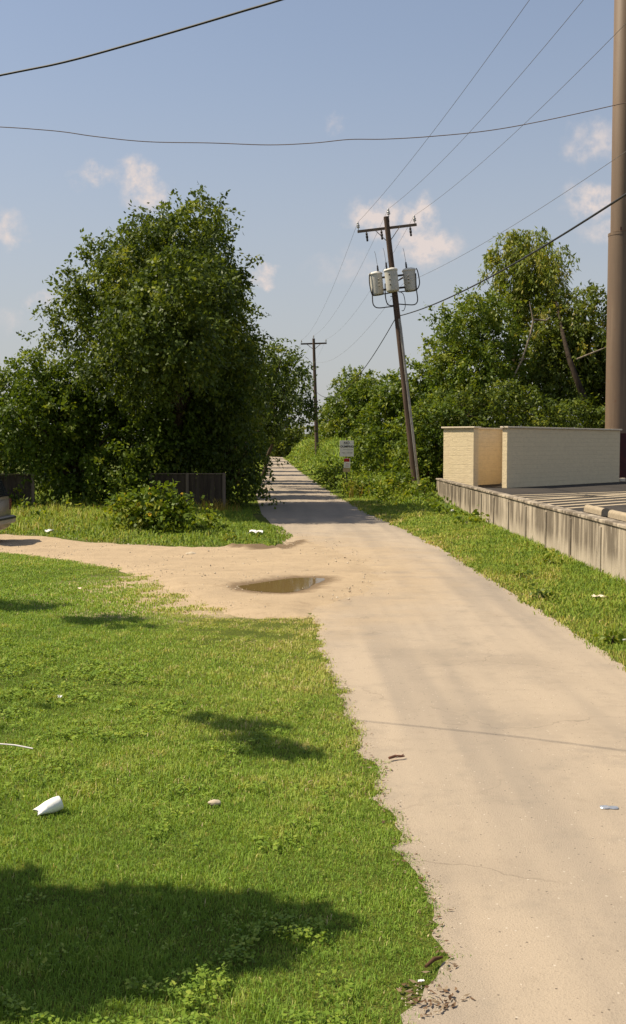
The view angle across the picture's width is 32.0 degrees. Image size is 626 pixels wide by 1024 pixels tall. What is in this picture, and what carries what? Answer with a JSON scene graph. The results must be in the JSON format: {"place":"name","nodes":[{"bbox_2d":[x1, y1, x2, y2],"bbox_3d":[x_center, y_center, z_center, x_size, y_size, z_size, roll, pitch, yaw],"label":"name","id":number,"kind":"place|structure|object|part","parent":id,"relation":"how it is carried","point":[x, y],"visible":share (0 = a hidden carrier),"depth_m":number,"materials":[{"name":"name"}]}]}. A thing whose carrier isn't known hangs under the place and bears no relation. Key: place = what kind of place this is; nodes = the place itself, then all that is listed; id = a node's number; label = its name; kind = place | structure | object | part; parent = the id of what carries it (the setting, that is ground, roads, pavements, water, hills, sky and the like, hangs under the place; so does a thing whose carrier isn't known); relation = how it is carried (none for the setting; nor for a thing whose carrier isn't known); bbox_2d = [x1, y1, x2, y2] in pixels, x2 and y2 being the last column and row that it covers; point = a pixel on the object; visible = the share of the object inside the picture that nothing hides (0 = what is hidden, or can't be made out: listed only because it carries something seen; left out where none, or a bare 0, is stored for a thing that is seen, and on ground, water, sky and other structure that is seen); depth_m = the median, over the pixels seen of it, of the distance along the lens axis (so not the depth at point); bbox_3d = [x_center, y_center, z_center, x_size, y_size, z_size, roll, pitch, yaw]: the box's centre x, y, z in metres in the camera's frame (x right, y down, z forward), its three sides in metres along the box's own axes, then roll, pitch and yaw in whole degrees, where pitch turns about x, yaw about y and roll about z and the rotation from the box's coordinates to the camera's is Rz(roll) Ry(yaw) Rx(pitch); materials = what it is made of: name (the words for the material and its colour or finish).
{"place":"outdoors","nodes":[
{"label":"outdoors","id":0,"kind":"place"},
{"bbox_2d":[0,0,282,75],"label":"cable","id":1,"kind":"object","parent":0,"point":[156,36],"visible":1,"depth_m":8.80,"materials":[{"name":"rubber"}]},
{"bbox_2d":[0,534,388,618],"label":"driveway","id":2,"kind":"structure","parent":0,"point":[189,578],"depth_m":21.78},
{"bbox_2d":[0,478,15,529],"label":"parked car","id":3,"kind":"object","parent":2,"relation":"on","point":[7,518],"visible":1,"depth_m":27.94,"materials":[{"name":"paint"}]},
{"bbox_3d":[-8.021,-0.620,27.540,0.230,0.490,1.400,0,3,2],"label":"rear window","id":4,"kind":"part","parent":3,"relation":"part of","materials":[{"name":"black glass"}]},
{"bbox_2d":[238,578,324,592],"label":"puddle","id":5,"kind":"object","parent":2,"relation":"on","point":[288,585],"visible":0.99,"depth_m":19.23,"materials":[{"name":"brown liquid"}]},
{"bbox_2d":[0,0,613,444],"label":"sky","id":6,"kind":"structure","parent":0,"point":[285,71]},
{"bbox_2d":[2,525,622,1022],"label":"gravel","id":7,"kind":"structure","parent":0,"point":[332,663],"depth_m":19.12,"materials":[{"name":"beige gravel"}]},
{"bbox_2d":[0,450,625,1023],"bbox_3d":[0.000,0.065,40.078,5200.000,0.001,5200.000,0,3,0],"label":"ground","id":8,"kind":"structure","parent":0,"point":[432,972],"depth_m":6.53,"materials":[{"name":"green plant"}]},
{"bbox_2d":[0,743,32,748],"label":"rod","id":9,"kind":"object","parent":8,"relation":"on","point":[16,745],"visible":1,"depth_m":8.87,"materials":[{"name":"white plastic"}]},
{"bbox_2d":[0,473,34,505],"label":"wood fence","id":10,"kind":"object","parent":8,"relation":"on","point":[11,482],"visible":0.52,"depth_m":40.58,"materials":[{"name":"grey wood"}]},
{"bbox_2d":[8,484,44,506],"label":"weed clump","id":11,"kind":"object","parent":8,"relation":"on","point":[19,489],"visible":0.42,"depth_m":40.32,"materials":[{"name":"green plant"}]},
{"bbox_2d":[35,482,51,503],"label":"weed clump","id":12,"kind":"object","parent":8,"relation":"on","point":[45,488],"visible":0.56,"depth_m":41.74,"materials":[{"name":"green plant"}]},
{"bbox_2d":[33,796,62,815],"bbox_3d":[-1.791,1.992,7.390,0.190,0.113,0.125,-2,4,-30],"label":"paper cup","id":13,"kind":"object","parent":8,"relation":"on","point":[52,805],"visible":1,"depth_m":7.36,"materials":[{"name":"white paper"}]},
{"bbox_2d":[0,370,116,489],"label":"thicket","id":14,"kind":"object","parent":8,"relation":"on","point":[2,465],"visible":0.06,"depth_m":55.66,"materials":[{"name":"green plant"}]},
{"bbox_2d":[66,485,94,506],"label":"weed clump","id":15,"kind":"object","parent":8,"relation":"on","point":[88,497],"visible":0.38,"depth_m":40.35,"materials":[{"name":"green plant"}]},
{"bbox_2d":[0,346,217,505],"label":"broadleaf tree","id":16,"kind":"object","parent":8,"relation":"on","point":[75,432],"visible":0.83,"depth_m":41.12,"materials":[{"name":"green plant"}]},
{"bbox_2d":[16,181,274,479],"bbox_3d":[-5.019,-6.387,41.504,10.634,13.081,14.426,-2,4,-25],"label":"broadleaf tree","id":17,"kind":"object","parent":8,"relation":"on","point":[167,323],"visible":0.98,"depth_m":39.15,"materials":[{"name":"green plant"}]},
{"bbox_2d":[101,478,204,534],"bbox_3d":[-4.447,0.157,30.598,3.004,2.208,2.110,0,3,0],"label":"sunflower bush","id":18,"kind":"object","parent":8,"relation":"on","point":[152,507],"visible":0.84,"depth_m":30.45,"materials":[{"name":"green plant"}]},
{"bbox_2d":[0,638,356,1023],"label":"clover patch","id":19,"kind":"object","parent":8,"relation":"on","point":[228,955],"visible":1,"depth_m":7.71,"materials":[{"name":"green plant"}]},
{"bbox_2d":[149,473,225,507],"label":"wood fence","id":20,"kind":"object","parent":8,"relation":"on","point":[214,487],"visible":0.56,"depth_m":41.27,"materials":[{"name":"grey wood"}]},
{"bbox_2d":[139,345,266,486],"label":"broadleaf tree","id":21,"kind":"object","parent":8,"relation":"on","point":[262,404],"visible":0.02,"depth_m":52.49,"materials":[{"name":"green plant"}]},
{"bbox_2d":[182,503,233,532],"bbox_3d":[-2.948,0.347,31.144,1.160,1.262,1.443,3,4,38],"label":"weed clump","id":22,"kind":"object","parent":8,"relation":"on","point":[209,524],"visible":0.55,"depth_m":31.18,"materials":[{"name":"green plant"}]},
{"bbox_2d":[11,474,410,521],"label":"dry grass","id":23,"kind":"structure","parent":8,"relation":"on","point":[215,506],"depth_m":39.72,"materials":[{"name":"green plant"}]},
{"bbox_2d":[208,799,220,805],"bbox_3d":[-0.685,2.011,7.560,0.092,0.031,0.075,0,3,0],"label":"stone","id":24,"kind":"object","parent":8,"relation":"on","point":[213,802],"visible":1,"depth_m":7.54,"materials":[{"name":"beige stone"}]},
{"bbox_2d":[0,435,458,546],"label":"tall grass","id":25,"kind":"structure","parent":8,"relation":"on","point":[67,524],"depth_m":33.16,"materials":[{"name":"green plant"}]},
{"bbox_2d":[222,532,237,541],"bbox_3d":[-2.182,0.735,28.209,0.508,0.450,0.362,0,3,0],"label":"pale plant","id":26,"kind":"object","parent":8,"relation":"on","point":[232,537],"visible":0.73,"depth_m":28.15,"materials":[{"name":"green plant"}]},
{"bbox_2d":[203,335,259,483],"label":"broadleaf tree","id":27,"kind":"object","parent":8,"relation":"on","point":[251,404],"depth_m":58.34,"materials":[{"name":"green plant"}]},
{"bbox_2d":[185,341,288,508],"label":"broadleaf tree","id":28,"kind":"object","parent":8,"relation":"on","point":[233,472],"visible":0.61,"depth_m":43.46,"materials":[{"name":"green plant"}]},
{"bbox_2d":[249,530,262,532],"bbox_3d":[-1.582,0.545,30.406,0.412,0.097,0.355,1,4,16],"label":"paper scrap","id":29,"kind":"object","parent":8,"relation":"on","point":[255,531],"visible":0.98,"depth_m":30.35,"materials":[{"name":"white paper"}]},
{"bbox_2d":[237,337,315,485],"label":"broadleaf tree","id":30,"kind":"object","parent":8,"relation":"on","point":[279,393],"visible":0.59,"depth_m":62.46,"materials":[{"name":"green plant"}]},
{"bbox_2d":[0,418,569,456],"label":"woodland","id":31,"kind":"object","parent":8,"relation":"on","point":[292,437],"visible":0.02,"depth_m":236.27,"materials":[{"name":"green plant"}]},
{"bbox_2d":[261,338,328,474],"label":"broadleaf tree","id":32,"kind":"object","parent":8,"relation":"on","point":[310,415],"visible":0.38,"depth_m":80.25,"materials":[{"name":"green plant"}]},
{"bbox_2d":[311,457,347,488],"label":"weed clump","id":33,"kind":"object","parent":8,"relation":"on","point":[330,474],"visible":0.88,"depth_m":62.58,"materials":[{"name":"green plant"}]},
{"bbox_2d":[340,438,353,487],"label":"sign","id":34,"kind":"object","parent":8,"relation":"on","point":[346,448],"visible":1,"depth_m":57.91,"materials":[{"name":"metal"}]},
{"bbox_2d":[307,365,388,444],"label":"broadleaf tree","id":35,"kind":"object","parent":8,"relation":"on","point":[342,412],"visible":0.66,"depth_m":135.52,"materials":[{"name":"green plant"}]},
{"bbox_2d":[332,470,377,496],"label":"weed clump","id":36,"kind":"object","parent":8,"relation":"on","point":[364,481],"visible":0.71,"depth_m":53.10,"materials":[{"name":"green plant"}]},
{"bbox_2d":[341,432,421,474],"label":"thicket","id":37,"kind":"object","parent":8,"relation":"on","point":[376,459],"visible":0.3,"depth_m":71.56,"materials":[{"name":"green plant"}]},
{"bbox_2d":[356,209,419,485],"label":"utility pole","id":38,"kind":"object","parent":8,"relation":"on","point":[391,276],"visible":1,"depth_m":53.36,"materials":[{"name":"brown wood"}]},
{"bbox_2d":[299,1,528,346],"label":"power line","id":39,"kind":"object","parent":38,"relation":"attached to","point":[435,128],"visible":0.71,"depth_m":32.78,"materials":[{"name":"grey metal"}]},
{"bbox_2d":[307,0,582,351],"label":"power line","id":40,"kind":"object","parent":38,"relation":"attached to","point":[469,132],"visible":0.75,"depth_m":33.86,"materials":[{"name":"grey metal"}]},
{"bbox_2d":[317,23,625,357],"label":"power line","id":41,"kind":"object","parent":38,"relation":"attached to","point":[504,142],"visible":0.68,"depth_m":34.22,"materials":[{"name":"grey metal"}]},
{"bbox_2d":[319,193,625,397],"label":"cable","id":42,"kind":"object","parent":38,"relation":"attached to","point":[588,218],"visible":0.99,"depth_m":30.11,"materials":[{"name":"rubber"}]},
{"bbox_2d":[363,464,415,497],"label":"weed clump","id":43,"kind":"object","parent":8,"relation":"on","point":[398,476],"visible":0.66,"depth_m":49.94,"materials":[{"name":"green plant"}]},
{"bbox_2d":[343,355,448,465],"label":"broadleaf tree","id":44,"kind":"object","parent":8,"relation":"on","point":[391,402],"visible":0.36,"depth_m":84.00,"materials":[{"name":"green plant"}]},
{"bbox_2d":[403,474,437,497],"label":"weed clump","id":45,"kind":"object","parent":8,"relation":"on","point":[422,485],"visible":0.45,"depth_m":47.41,"materials":[{"name":"green plant"}]},
{"bbox_2d":[379,390,471,484],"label":"thicket","id":46,"kind":"object","parent":8,"relation":"on","point":[427,433],"visible":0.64,"depth_m":60.81,"materials":[{"name":"green plant"}]},
{"bbox_2d":[424,956,442,967],"bbox_3d":[0.577,2.150,5.229,0.022,0.027,0.135,3,5,42],"label":"bark piece","id":47,"kind":"object","parent":8,"relation":"on","point":[431,961],"visible":1,"depth_m":5.21,"materials":[{"name":"brown wood"}]},
{"bbox_2d":[426,495,462,514],"bbox_3d":[4.666,0.133,38.418,1.411,1.470,1.151,3,5,41],"label":"weed clump","id":48,"kind":"object","parent":8,"relation":"on","point":[439,509],"visible":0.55,"depth_m":38.42,"materials":[{"name":"green plant"}]},
{"bbox_2d":[453,509,488,524],"bbox_3d":[4.822,0.358,34.050,1.031,1.180,1.338,3,5,42],"label":"weed clump","id":49,"kind":"object","parent":8,"relation":"on","point":[474,513],"visible":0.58,"depth_m":34.09,"materials":[{"name":"green plant"}]},
{"bbox_2d":[426,372,524,455],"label":"thicket","id":50,"kind":"object","parent":8,"relation":"on","point":[481,417],"visible":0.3,"depth_m":61.31,"materials":[{"name":"green plant"}]},
{"bbox_2d":[417,281,540,420],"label":"broadleaf tree","id":51,"kind":"object","parent":8,"relation":"on","point":[474,344],"visible":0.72,"depth_m":67.08,"materials":[{"name":"green plant"}]},
{"bbox_2d":[342,497,625,671],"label":"verge grass","id":52,"kind":"structure","parent":8,"relation":"on","point":[432,528],"depth_m":21.69,"materials":[{"name":"green plant"}]},
{"bbox_2d":[513,563,537,578],"bbox_3d":[4.002,1.183,20.460,0.547,0.455,0.477,0,3,0],"label":"weed clump","id":53,"kind":"object","parent":8,"relation":"on","point":[527,572],"visible":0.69,"depth_m":20.48,"materials":[{"name":"green plant"}]},
{"bbox_2d":[477,225,580,412],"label":"broadleaf tree","id":54,"kind":"object","parent":8,"relation":"on","point":[528,284],"visible":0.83,"depth_m":71.89,"materials":[{"name":"green plant"}]},
{"bbox_2d":[436,478,625,585],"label":"retaining wall","id":55,"kind":"structure","parent":8,"relation":"on","point":[595,541],"depth_m":25.21,"materials":[{"name":"concrete"}]},
{"bbox_2d":[481,378,580,427],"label":"thicket","id":56,"kind":"object","parent":8,"relation":"on","point":[539,418],"visible":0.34,"depth_m":62.06,"materials":[{"name":"green plant"}]},
{"bbox_2d":[524,581,552,598],"bbox_3d":[3.709,1.363,17.828,0.566,0.500,0.480,0,3,0],"label":"weed clump","id":57,"kind":"object","parent":8,"relation":"on","point":[539,591],"visible":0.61,"depth_m":17.71,"materials":[{"name":"green plant"}]},
{"bbox_2d":[540,547,562,564],"bbox_3d":[4.957,1.052,22.529,0.658,0.629,0.602,-1,4,-10],"label":"weed clump","id":58,"kind":"object","parent":8,"relation":"on","point":[545,561],"visible":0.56,"depth_m":22.52,"materials":[{"name":"green plant"}]},
{"bbox_2d":[497,279,606,428],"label":"broadleaf tree","id":59,"kind":"object","parent":8,"relation":"on","point":[571,364],"visible":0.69,"depth_m":68.78,"materials":[{"name":"green plant"}]},
{"bbox_2d":[548,393,604,428],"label":"thicket","id":60,"kind":"object","parent":8,"relation":"on","point":[598,414],"visible":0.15,"depth_m":65.14,"materials":[{"name":"green plant"}]},
{"bbox_2d":[593,624,625,646],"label":"weed clump","id":61,"kind":"object","parent":8,"relation":"on","point":[613,639],"visible":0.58,"depth_m":13.70,"materials":[{"name":"green plant"}]},
{"bbox_2d":[2,102,625,144],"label":"service wire","id":62,"kind":"object","parent":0,"point":[315,142],"visible":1,"depth_m":21.58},
{"bbox_2d":[256,456,625,1023],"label":"road","id":63,"kind":"structure","parent":0,"point":[494,714],"depth_m":8.63,"materials":[{"name":"beige concrete"}]},
{"bbox_2d":[388,754,404,758],"bbox_3d":[0.665,1.939,8.650,0.148,0.028,0.034,-2,4,-25],"label":"stick","id":64,"kind":"object","parent":63,"relation":"on","point":[395,756],"visible":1,"depth_m":8.64,"materials":[{"name":"brown wood"}]},
{"bbox_2d":[322,669,474,1016],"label":"leaf litter","id":65,"kind":"object","parent":63,"relation":"on","point":[439,988],"visible":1,"depth_m":5.05,"materials":[{"name":"plant"}]},
{"bbox_2d":[600,805,617,809],"bbox_3d":[2.024,2.021,7.455,0.120,0.019,0.067,0,4,8],"label":"crushed can","id":66,"kind":"object","parent":63,"relation":"on","point":[608,807],"visible":1,"depth_m":7.44,"materials":[{"name":"metal"}]},
{"bbox_2d":[478,481,625,521],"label":"parking lot","id":67,"kind":"structure","parent":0,"point":[609,488],"depth_m":43.11,"materials":[{"name":"concrete"}]},
{"bbox_2d":[441,426,625,487],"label":"block enclosure","id":68,"kind":"object","parent":67,"relation":"on","point":[510,456],"visible":0.86,"depth_m":50.46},
{"bbox_2d":[519,491,625,508],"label":"parking marking","id":69,"kind":"object","parent":67,"relation":"on","point":[615,494],"visible":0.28,"depth_m":38.13,"materials":[{"name":"paint"}]},
{"bbox_2d":[584,504,608,517],"bbox_3d":[7.400,-0.018,28.451,0.231,0.273,1.800,0,3,0],"label":"wheel stop","id":70,"kind":"object","parent":67,"relation":"on","point":[596,510],"visible":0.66,"depth_m":28.10,"materials":[{"name":"beige concrete"}]},
{"bbox_2d":[605,0,625,477],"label":"steel pole","id":71,"kind":"object","parent":67,"relation":"on","point":[615,409],"visible":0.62,"depth_m":56.82,"materials":[{"name":"brown metal"}]},
{"bbox_2d":[608,509,625,521],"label":"wheel stop","id":72,"kind":"object","parent":67,"relation":"on","point":[616,515],"visible":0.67,"depth_m":26.23,"materials":[{"name":"beige concrete"}]},
{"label":"verge bank","id":73,"kind":"structure","parent":0,"visible":0},
{"bbox_2d":[301,335,326,454],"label":"utility pole","id":74,"kind":"object","parent":73,"relation":"on","point":[313,343],"visible":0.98,"depth_m":124.20,"materials":[{"name":"brown wood"}]},
{"bbox_2d":[318,151,625,362],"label":"power line","id":75,"kind":"object","parent":74,"relation":"attached to","point":[506,229],"visible":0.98,"depth_m":33.05,"materials":[{"name":"grey metal"}]}
]}

